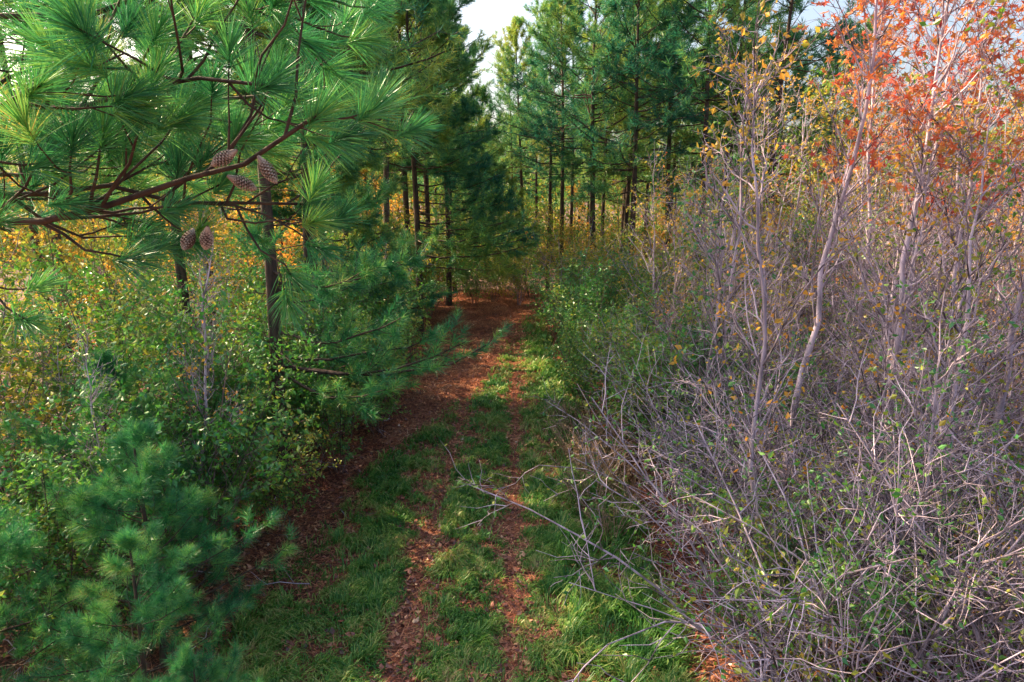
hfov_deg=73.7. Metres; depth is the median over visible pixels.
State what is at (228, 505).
leafy shrub
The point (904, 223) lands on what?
bare sapling
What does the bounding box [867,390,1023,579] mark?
bare shrub
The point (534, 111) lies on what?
pine tree
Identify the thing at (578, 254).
bush
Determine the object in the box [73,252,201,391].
autumn shrub
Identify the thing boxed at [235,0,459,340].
pine tree
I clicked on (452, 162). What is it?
pine tree
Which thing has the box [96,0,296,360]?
pine tree
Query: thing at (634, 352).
leafy shrub
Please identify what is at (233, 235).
yellow understory tree
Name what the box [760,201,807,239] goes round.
yellow shrub
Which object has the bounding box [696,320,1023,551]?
bare shrub
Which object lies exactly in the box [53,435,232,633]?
young pine tree
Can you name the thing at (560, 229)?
yellow shrub
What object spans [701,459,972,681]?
leafy shrub
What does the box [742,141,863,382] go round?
bare sapling
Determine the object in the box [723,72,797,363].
bare sapling
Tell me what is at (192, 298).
pine tree
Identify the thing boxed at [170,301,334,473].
leafy shrub
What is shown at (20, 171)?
pine tree
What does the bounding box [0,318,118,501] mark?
leafy shrub
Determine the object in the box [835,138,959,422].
bare sapling
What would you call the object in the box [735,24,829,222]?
pine tree
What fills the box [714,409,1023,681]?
bare shrub
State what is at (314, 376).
leafy shrub
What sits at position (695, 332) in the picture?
leafy shrub
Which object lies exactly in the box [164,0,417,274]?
pine tree
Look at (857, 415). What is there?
bare shrub
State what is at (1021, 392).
bare shrub
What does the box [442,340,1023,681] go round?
bare shrub
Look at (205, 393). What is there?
bare sapling
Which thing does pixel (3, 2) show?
pine tree
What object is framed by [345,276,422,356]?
leafy shrub
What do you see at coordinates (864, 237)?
bare sapling
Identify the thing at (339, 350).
leafy shrub
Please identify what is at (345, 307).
leafy shrub
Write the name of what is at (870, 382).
bare shrub
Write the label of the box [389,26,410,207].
pine tree
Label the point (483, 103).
pine tree
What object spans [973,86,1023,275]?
yellow understory tree
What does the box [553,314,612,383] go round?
leafy shrub
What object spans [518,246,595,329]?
leafy shrub
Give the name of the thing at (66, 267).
leafy shrub
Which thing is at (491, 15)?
sky
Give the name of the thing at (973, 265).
bare sapling
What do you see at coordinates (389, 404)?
leafy shrub
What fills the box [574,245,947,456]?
bare shrub
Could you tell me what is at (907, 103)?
sweetgum tree
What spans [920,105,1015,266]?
yellow understory tree
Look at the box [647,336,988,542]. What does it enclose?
bare shrub
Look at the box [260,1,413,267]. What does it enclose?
pine tree
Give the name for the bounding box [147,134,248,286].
yellow understory tree
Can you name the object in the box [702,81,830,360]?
bare sapling
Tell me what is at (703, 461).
bare shrub
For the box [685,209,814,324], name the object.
autumn shrub
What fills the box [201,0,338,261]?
pine tree
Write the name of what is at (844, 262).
bare sapling
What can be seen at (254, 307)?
leafy shrub
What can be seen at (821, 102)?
yellow understory tree
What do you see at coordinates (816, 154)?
bare sapling
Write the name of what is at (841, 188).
yellow understory tree
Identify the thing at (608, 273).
leafy shrub
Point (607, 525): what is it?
dry weed clump
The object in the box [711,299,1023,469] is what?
bare shrub
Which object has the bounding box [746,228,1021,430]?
bare shrub
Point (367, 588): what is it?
grass
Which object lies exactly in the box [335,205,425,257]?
leafy shrub
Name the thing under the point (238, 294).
leafy shrub
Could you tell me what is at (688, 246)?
autumn shrub
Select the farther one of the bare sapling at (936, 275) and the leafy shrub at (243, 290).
the leafy shrub at (243, 290)
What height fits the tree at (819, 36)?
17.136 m
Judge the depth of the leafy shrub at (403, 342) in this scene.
14.62 m
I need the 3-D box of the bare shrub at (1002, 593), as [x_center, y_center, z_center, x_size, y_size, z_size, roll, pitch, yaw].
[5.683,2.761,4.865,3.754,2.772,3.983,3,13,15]
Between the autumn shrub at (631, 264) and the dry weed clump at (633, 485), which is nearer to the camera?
the dry weed clump at (633, 485)
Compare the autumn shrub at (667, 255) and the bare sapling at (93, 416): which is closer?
the bare sapling at (93, 416)
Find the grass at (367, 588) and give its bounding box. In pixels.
[172,307,713,681]
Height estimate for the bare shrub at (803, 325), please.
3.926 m
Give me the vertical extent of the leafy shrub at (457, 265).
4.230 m
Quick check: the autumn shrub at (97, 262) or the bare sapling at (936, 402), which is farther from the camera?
the autumn shrub at (97, 262)
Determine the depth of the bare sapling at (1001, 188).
7.56 m
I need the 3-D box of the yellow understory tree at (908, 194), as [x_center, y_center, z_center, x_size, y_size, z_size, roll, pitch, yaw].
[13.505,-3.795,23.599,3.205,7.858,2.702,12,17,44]
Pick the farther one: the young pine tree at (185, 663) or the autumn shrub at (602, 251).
the autumn shrub at (602, 251)
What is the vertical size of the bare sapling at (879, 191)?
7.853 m
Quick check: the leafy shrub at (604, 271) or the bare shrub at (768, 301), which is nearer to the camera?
the bare shrub at (768, 301)
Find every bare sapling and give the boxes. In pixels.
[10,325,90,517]
[35,310,155,578]
[156,222,265,450]
[160,193,251,539]
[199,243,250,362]
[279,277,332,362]
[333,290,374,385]
[608,137,701,341]
[636,152,781,489]
[639,170,710,386]
[642,152,725,330]
[650,56,811,347]
[651,167,757,350]
[669,0,860,621]
[674,10,792,474]
[684,145,729,321]
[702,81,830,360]
[706,174,783,327]
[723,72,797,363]
[735,115,828,331]
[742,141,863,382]
[745,73,839,352]
[769,186,816,329]
[769,189,851,361]
[785,44,913,383]
[785,203,919,440]
[788,141,874,410]
[801,171,897,355]
[802,158,879,391]
[807,0,1023,563]
[811,274,1023,658]
[814,105,992,585]
[822,34,1018,470]
[827,74,974,385]
[828,166,892,342]
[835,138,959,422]
[840,90,913,373]
[844,38,1023,622]
[871,158,936,300]
[884,95,946,340]
[884,100,995,332]
[891,132,1023,447]
[901,99,975,385]
[906,149,989,410]
[915,137,978,374]
[915,237,1023,403]
[922,170,1020,376]
[927,220,1023,434]
[952,179,1023,382]
[955,108,1023,446]
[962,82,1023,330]
[970,204,1023,523]
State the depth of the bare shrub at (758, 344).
14.24 m
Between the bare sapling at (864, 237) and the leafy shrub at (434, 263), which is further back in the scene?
the leafy shrub at (434, 263)
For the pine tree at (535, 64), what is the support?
on the ground at (292, 584)
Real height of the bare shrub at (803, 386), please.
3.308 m
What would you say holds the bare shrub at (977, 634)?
on the ground at (292, 584)
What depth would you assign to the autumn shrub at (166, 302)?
12.13 m
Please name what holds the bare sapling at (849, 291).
on the ground at (292, 584)
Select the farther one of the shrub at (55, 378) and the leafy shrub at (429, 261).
the leafy shrub at (429, 261)
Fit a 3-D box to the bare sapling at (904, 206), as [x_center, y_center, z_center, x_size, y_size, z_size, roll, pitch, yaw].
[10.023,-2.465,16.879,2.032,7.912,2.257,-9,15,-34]
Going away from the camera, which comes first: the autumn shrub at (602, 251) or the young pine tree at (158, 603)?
the young pine tree at (158, 603)
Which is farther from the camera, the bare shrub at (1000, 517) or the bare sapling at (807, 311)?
the bare sapling at (807, 311)
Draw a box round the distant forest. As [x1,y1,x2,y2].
[0,49,1023,268]
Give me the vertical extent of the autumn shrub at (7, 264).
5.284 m
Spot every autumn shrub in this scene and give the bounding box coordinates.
[0,77,153,388]
[0,200,46,368]
[0,235,160,430]
[0,246,184,469]
[0,262,101,493]
[46,239,130,346]
[50,213,213,366]
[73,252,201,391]
[113,237,260,337]
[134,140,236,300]
[162,253,245,320]
[167,200,343,344]
[174,239,248,315]
[193,137,334,328]
[256,143,342,264]
[443,223,496,296]
[444,247,496,303]
[462,239,522,301]
[474,218,538,293]
[477,199,544,287]
[498,210,573,297]
[499,234,557,305]
[518,201,647,299]
[538,193,697,282]
[539,232,632,305]
[548,215,675,299]
[583,263,681,339]
[593,215,714,332]
[602,235,678,310]
[613,208,763,345]
[648,256,769,363]
[655,201,751,312]
[667,279,796,403]
[668,229,727,313]
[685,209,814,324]
[692,237,810,342]
[723,205,845,339]
[745,216,838,320]
[830,236,952,359]
[866,254,1023,437]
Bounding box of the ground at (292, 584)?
[0,198,1023,681]
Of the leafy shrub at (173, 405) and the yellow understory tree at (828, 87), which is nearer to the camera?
the leafy shrub at (173, 405)
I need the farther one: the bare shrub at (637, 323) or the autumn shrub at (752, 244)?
the autumn shrub at (752, 244)
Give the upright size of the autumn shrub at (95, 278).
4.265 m
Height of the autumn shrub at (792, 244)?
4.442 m
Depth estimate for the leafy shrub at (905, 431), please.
10.20 m
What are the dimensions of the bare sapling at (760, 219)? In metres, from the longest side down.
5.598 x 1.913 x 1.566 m
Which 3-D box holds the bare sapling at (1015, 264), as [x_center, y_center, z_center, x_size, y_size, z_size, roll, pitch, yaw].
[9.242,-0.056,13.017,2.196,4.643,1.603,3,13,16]
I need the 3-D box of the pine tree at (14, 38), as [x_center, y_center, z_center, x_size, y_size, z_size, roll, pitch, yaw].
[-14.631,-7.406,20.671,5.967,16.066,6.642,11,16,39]
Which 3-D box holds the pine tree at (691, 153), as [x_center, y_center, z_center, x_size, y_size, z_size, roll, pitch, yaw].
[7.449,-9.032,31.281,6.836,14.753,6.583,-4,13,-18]
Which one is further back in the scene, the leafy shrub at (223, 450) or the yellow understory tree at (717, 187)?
the yellow understory tree at (717, 187)
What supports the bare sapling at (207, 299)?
on the ground at (292, 584)
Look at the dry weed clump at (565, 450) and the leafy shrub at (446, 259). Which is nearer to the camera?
the dry weed clump at (565, 450)
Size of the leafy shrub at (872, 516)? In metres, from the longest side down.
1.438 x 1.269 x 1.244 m
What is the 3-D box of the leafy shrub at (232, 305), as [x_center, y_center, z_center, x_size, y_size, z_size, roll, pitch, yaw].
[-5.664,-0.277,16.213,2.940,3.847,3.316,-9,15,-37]
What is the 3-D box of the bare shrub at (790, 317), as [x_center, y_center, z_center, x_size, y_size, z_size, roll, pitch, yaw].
[6.253,-0.060,14.563,5.844,4.291,5.344,7,14,28]
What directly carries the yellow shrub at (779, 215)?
on the ground at (292, 584)
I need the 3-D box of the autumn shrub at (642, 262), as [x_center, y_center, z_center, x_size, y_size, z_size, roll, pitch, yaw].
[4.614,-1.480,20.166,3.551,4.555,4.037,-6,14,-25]
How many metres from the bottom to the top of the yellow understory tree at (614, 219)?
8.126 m
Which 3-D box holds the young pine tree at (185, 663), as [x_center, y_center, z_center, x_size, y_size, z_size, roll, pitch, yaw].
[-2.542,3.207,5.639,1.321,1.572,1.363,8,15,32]
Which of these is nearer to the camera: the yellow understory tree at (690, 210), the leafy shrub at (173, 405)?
the leafy shrub at (173, 405)
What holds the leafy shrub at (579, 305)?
on the ground at (292, 584)
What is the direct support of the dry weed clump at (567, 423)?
on the ground at (292, 584)
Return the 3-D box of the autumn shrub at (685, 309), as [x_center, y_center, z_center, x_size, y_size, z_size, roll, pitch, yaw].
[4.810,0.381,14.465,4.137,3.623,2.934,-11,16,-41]
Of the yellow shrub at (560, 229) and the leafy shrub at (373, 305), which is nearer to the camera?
the leafy shrub at (373, 305)
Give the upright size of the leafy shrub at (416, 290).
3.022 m
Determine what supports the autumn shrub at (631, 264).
on the ground at (292, 584)
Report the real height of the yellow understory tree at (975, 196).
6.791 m
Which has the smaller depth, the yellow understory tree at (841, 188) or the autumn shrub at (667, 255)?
the autumn shrub at (667, 255)
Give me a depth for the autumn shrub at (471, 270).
33.81 m
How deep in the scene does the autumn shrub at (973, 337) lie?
13.42 m
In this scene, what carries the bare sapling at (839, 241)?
on the ground at (292, 584)
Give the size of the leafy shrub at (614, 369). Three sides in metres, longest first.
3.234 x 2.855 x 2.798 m
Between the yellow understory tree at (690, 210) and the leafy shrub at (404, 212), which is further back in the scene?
the yellow understory tree at (690, 210)
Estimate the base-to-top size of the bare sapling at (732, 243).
7.726 m
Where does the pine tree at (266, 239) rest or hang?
on the ground at (292, 584)
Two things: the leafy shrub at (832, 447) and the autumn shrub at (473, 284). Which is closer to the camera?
the leafy shrub at (832, 447)
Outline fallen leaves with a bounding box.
[0,293,1023,681]
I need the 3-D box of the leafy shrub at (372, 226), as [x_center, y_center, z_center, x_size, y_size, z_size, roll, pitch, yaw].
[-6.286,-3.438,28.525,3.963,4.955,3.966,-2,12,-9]
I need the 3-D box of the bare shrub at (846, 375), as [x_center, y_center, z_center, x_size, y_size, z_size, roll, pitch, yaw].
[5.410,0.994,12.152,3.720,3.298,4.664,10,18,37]
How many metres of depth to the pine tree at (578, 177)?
44.24 m
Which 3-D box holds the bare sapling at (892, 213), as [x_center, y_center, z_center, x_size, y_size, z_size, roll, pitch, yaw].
[7.086,-1.190,12.653,2.565,7.188,2.044,3,13,11]
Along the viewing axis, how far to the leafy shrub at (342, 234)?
22.06 m
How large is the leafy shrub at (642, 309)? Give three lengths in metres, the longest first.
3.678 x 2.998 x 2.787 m
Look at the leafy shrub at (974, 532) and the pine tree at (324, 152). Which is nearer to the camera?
the leafy shrub at (974, 532)
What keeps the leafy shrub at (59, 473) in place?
on the ground at (292, 584)
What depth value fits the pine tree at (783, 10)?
26.21 m
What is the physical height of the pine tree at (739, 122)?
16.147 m
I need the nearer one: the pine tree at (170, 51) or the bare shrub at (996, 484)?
the bare shrub at (996, 484)
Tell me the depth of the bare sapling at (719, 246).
10.70 m
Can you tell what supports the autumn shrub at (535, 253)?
on the ground at (292, 584)
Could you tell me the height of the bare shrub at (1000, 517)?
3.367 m
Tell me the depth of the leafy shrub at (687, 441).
11.48 m
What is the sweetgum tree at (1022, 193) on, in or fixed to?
on the ground at (292, 584)
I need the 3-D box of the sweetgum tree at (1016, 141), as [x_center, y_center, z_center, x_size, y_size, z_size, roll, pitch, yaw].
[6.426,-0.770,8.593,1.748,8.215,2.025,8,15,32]
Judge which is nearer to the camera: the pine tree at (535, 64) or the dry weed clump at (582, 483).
the dry weed clump at (582, 483)
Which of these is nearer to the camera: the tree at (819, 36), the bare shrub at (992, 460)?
the bare shrub at (992, 460)
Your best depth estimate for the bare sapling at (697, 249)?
18.06 m
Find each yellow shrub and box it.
[530,201,588,282]
[572,221,658,296]
[633,227,679,293]
[740,172,822,299]
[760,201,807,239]
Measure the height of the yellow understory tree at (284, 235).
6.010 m
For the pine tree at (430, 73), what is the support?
on the ground at (292, 584)
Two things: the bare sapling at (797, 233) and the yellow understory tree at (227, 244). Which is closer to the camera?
the bare sapling at (797, 233)
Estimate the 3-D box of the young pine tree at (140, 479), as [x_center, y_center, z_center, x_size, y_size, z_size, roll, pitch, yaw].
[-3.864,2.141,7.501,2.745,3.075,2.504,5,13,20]
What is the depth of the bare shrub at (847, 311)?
14.25 m
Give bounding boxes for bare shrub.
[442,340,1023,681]
[480,324,928,572]
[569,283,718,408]
[573,287,1023,567]
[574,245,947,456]
[579,321,784,511]
[581,292,798,488]
[585,315,697,439]
[587,327,1023,681]
[616,241,981,453]
[631,340,1023,681]
[641,318,842,433]
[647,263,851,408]
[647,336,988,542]
[648,334,1023,681]
[657,237,955,426]
[659,315,886,480]
[664,398,1006,613]
[693,256,943,405]
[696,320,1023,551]
[708,318,935,496]
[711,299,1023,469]
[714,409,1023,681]
[720,323,1019,473]
[726,353,1023,665]
[737,261,1021,412]
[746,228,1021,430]
[766,441,1023,680]
[822,301,1023,576]
[839,323,1023,506]
[861,343,1023,541]
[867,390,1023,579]
[910,312,1023,495]
[912,379,1023,550]
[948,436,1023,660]
[980,536,1023,655]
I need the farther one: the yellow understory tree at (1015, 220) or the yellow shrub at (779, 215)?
the yellow shrub at (779, 215)
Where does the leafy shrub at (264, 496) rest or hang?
on the ground at (292, 584)
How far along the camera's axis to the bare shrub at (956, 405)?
8.59 m
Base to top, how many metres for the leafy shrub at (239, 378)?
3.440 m
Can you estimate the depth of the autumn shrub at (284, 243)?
18.55 m
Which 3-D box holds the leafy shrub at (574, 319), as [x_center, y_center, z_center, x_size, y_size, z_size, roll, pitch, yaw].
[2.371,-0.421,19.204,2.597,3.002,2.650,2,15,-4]
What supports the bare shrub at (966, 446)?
on the ground at (292, 584)
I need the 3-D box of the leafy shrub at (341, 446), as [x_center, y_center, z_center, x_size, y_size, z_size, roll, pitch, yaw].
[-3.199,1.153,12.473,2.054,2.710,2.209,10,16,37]
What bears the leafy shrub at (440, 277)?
on the ground at (292, 584)
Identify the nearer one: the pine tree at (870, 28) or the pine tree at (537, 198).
the pine tree at (870, 28)
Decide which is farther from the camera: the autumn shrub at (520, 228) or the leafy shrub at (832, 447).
the autumn shrub at (520, 228)
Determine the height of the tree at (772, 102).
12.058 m
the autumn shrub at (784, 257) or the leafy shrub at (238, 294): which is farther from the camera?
the autumn shrub at (784, 257)
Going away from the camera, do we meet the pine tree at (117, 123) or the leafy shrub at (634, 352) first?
the pine tree at (117, 123)
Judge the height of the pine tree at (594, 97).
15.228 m
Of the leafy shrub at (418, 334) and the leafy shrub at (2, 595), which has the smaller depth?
the leafy shrub at (2, 595)
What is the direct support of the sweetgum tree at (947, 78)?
on the ground at (292, 584)
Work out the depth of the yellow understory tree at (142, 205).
24.96 m
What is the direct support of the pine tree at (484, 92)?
on the ground at (292, 584)
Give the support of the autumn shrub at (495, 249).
on the ground at (292, 584)
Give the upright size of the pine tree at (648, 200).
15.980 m
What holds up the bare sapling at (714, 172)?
on the ground at (292, 584)
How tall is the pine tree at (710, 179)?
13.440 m
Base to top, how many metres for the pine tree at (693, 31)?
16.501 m
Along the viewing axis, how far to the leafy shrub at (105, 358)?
8.88 m
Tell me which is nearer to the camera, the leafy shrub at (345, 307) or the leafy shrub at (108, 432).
the leafy shrub at (108, 432)
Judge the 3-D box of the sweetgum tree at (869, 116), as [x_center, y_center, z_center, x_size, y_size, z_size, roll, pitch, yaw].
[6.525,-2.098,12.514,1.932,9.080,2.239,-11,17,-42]
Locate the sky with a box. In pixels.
[0,0,1023,197]
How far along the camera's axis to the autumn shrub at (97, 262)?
23.00 m
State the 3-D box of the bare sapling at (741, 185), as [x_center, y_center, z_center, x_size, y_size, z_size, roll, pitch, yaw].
[3.869,-1.400,11.975,2.022,8.079,2.047,4,13,19]
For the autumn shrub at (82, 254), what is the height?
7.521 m
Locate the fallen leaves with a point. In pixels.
(414, 609)
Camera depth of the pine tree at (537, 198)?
47.49 m
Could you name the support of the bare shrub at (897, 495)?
on the ground at (292, 584)
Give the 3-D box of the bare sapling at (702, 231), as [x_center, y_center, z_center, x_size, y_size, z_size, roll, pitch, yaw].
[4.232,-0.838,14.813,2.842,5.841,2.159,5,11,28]
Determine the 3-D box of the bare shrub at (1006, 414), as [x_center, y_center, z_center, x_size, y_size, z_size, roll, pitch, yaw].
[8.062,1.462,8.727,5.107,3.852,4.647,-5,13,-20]
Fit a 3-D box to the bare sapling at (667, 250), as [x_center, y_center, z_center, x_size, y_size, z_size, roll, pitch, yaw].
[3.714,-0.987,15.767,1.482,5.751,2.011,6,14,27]
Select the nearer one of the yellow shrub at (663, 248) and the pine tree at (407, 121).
the yellow shrub at (663, 248)
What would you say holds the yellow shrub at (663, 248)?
on the ground at (292, 584)
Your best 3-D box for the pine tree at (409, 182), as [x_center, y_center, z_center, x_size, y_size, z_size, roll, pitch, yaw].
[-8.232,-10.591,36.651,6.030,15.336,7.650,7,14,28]
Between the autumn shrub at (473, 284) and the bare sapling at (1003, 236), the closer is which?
the bare sapling at (1003, 236)
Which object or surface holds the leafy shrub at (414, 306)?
on the ground at (292, 584)
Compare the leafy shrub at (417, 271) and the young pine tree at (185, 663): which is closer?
the young pine tree at (185, 663)
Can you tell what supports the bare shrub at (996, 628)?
on the ground at (292, 584)
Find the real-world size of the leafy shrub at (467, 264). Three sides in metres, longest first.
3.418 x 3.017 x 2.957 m
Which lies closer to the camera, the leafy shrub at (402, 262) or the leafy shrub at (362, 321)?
the leafy shrub at (362, 321)
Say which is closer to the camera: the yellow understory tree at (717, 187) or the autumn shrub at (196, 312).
the autumn shrub at (196, 312)
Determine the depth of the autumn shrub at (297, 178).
28.49 m
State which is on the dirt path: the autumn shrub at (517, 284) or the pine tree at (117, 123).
the autumn shrub at (517, 284)
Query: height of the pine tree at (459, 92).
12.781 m
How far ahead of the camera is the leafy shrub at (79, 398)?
10.12 m
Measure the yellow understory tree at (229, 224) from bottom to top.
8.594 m
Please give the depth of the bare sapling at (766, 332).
7.45 m
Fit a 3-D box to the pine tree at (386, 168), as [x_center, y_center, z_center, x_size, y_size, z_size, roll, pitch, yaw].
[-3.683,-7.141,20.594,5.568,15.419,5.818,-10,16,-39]
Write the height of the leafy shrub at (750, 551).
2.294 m
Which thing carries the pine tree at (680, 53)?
on the ground at (292, 584)
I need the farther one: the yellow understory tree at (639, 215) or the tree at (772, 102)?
the yellow understory tree at (639, 215)
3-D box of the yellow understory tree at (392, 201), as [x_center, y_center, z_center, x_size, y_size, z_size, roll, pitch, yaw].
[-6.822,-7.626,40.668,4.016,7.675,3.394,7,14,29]
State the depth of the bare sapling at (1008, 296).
11.82 m
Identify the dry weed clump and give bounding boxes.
[527,413,613,464]
[533,389,583,419]
[542,441,642,508]
[548,395,612,437]
[550,393,636,456]
[551,416,644,473]
[564,428,649,485]
[568,479,656,543]
[577,434,698,508]
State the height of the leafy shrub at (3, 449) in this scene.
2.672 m
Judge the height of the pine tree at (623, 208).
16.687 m
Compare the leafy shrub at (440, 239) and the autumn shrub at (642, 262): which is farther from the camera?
the leafy shrub at (440, 239)
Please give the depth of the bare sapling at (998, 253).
15.19 m
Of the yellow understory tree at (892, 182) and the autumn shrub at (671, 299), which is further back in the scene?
the yellow understory tree at (892, 182)
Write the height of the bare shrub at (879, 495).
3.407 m
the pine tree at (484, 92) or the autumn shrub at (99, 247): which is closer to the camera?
the autumn shrub at (99, 247)
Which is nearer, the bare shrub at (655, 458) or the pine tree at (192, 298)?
the bare shrub at (655, 458)
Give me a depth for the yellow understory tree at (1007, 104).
16.69 m
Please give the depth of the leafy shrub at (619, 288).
22.09 m
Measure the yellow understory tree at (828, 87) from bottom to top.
8.472 m
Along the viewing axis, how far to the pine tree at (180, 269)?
14.20 m
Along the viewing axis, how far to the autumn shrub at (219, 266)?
27.14 m
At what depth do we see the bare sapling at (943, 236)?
17.54 m
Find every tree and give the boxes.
[0,0,108,429]
[0,0,127,350]
[0,0,143,374]
[0,0,273,411]
[0,0,448,356]
[0,503,118,681]
[6,412,301,681]
[8,518,256,681]
[41,111,145,326]
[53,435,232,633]
[88,0,515,498]
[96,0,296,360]
[115,0,226,273]
[118,0,234,299]
[127,641,266,681]
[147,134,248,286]
[156,0,475,362]
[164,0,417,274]
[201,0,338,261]
[209,100,289,278]
[209,142,299,288]
[219,166,254,266]
[230,17,406,231]
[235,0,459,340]
[255,184,300,261]
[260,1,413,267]
[295,0,454,300]
[335,139,424,253]
[337,0,545,337]
[359,1,507,325]
[359,48,411,191]
[370,160,434,232]
[379,21,438,225]
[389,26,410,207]
[392,0,543,305]
[397,0,492,307]
[412,175,461,255]
[418,46,497,290]
[451,82,522,278]
[472,57,543,237]
[478,15,567,280]
[487,0,620,281]
[497,0,601,289]
[499,68,583,260]
[502,0,683,257]
[520,0,613,240]
[547,44,659,260]
[550,182,589,255]
[553,15,664,250]
[557,0,720,272]
[561,0,711,255]
[584,1,680,255]
[595,147,644,245]
[603,2,693,257]
[605,137,650,248]
[607,0,747,242]
[611,0,736,308]
[620,0,817,320]
[645,171,688,263]
[654,0,808,254]
[659,168,706,262]
[661,28,765,217]
[673,0,808,209]
[694,127,758,228]
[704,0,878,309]
[711,21,849,217]
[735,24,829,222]
[748,155,825,287]
[756,15,904,296]
[765,0,942,552]
[768,55,921,335]
[773,41,875,353]
[795,14,913,291]
[801,130,887,296]
[807,0,934,424]
[819,0,1023,574]
[833,103,919,266]
[851,89,1023,352]
[857,0,1022,438]
[858,118,939,282]
[888,0,1022,498]
[915,145,1011,344]
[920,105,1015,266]
[923,158,1023,401]
[933,134,1023,319]
[942,0,1023,571]
[960,140,1021,269]
[972,31,1023,409]
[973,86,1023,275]
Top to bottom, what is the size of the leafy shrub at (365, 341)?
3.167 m
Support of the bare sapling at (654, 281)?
on the ground at (292, 584)
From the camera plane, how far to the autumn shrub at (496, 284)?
31.91 m
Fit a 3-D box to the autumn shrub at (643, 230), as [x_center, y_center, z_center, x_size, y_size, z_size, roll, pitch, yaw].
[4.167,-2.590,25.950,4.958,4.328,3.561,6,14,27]
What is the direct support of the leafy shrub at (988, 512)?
on the ground at (292, 584)
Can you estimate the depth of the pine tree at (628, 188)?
28.65 m
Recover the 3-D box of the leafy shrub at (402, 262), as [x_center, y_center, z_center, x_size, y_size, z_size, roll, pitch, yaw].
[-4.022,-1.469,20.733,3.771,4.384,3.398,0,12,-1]
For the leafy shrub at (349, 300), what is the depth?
14.19 m
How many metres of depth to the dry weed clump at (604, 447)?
12.37 m
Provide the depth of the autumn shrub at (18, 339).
10.46 m
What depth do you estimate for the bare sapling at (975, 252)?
14.00 m
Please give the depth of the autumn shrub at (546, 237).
28.76 m
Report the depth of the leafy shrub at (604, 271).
25.27 m
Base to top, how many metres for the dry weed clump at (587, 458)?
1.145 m
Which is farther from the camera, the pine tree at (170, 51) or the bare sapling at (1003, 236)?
the pine tree at (170, 51)
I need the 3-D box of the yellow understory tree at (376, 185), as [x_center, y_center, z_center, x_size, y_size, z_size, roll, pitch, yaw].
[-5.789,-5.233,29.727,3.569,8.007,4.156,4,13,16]
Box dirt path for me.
[278,295,604,681]
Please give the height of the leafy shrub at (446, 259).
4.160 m
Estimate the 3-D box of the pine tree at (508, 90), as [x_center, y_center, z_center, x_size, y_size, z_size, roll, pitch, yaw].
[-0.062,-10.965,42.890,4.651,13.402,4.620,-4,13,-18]
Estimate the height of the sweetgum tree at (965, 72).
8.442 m
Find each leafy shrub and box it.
[0,155,369,467]
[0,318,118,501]
[0,345,206,584]
[0,371,111,640]
[0,390,113,568]
[0,428,74,604]
[0,452,175,668]
[0,590,6,599]
[27,264,329,584]
[28,375,213,567]
[38,337,237,512]
[68,255,346,404]
[111,262,320,470]
[114,326,291,539]
[120,304,319,493]
[121,218,283,387]
[122,345,297,533]
[126,405,259,551]
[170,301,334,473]
[202,251,327,359]
[211,395,341,530]
[217,265,295,329]
[224,276,371,466]
[224,295,361,451]
[234,270,376,438]
[239,249,379,416]
[244,243,379,322]
[246,221,374,312]
[263,337,386,473]
[287,291,374,385]
[289,276,440,429]
[290,288,378,387]
[300,181,433,277]
[317,221,438,315]
[319,291,420,411]
[321,234,418,293]
[326,261,433,399]
[330,327,415,434]
[331,208,400,254]
[332,251,417,381]
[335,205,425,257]
[337,301,421,356]
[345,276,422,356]
[346,239,439,322]
[359,210,425,250]
[373,227,450,294]
[382,225,450,317]
[389,280,442,355]
[390,210,466,317]
[398,268,427,334]
[411,235,450,295]
[413,208,465,281]
[413,215,482,301]
[439,235,494,288]
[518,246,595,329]
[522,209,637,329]
[527,260,613,356]
[538,298,660,426]
[539,247,650,406]
[547,258,608,335]
[553,236,642,306]
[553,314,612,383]
[554,275,640,369]
[566,254,656,327]
[570,265,680,361]
[577,249,661,348]
[589,300,758,479]
[589,302,705,458]
[598,316,680,388]
[601,277,731,447]
[649,399,735,498]
[657,301,842,495]
[670,457,856,660]
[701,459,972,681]
[766,385,877,518]
[838,479,924,584]
[850,386,986,498]
[865,500,1023,638]
[927,433,1023,613]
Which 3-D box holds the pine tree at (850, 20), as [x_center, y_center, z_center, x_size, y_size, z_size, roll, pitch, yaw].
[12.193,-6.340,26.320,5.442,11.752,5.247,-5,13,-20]
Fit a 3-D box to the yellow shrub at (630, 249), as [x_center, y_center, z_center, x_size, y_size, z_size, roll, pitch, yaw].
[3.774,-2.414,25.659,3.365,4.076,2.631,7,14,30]
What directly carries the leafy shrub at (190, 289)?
on the ground at (292, 584)
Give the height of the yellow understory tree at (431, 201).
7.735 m
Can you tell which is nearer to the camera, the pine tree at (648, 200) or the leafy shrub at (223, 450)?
the leafy shrub at (223, 450)
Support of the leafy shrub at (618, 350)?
on the ground at (292, 584)
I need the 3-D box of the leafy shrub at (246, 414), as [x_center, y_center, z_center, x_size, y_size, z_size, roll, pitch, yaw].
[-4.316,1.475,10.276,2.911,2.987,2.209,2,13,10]

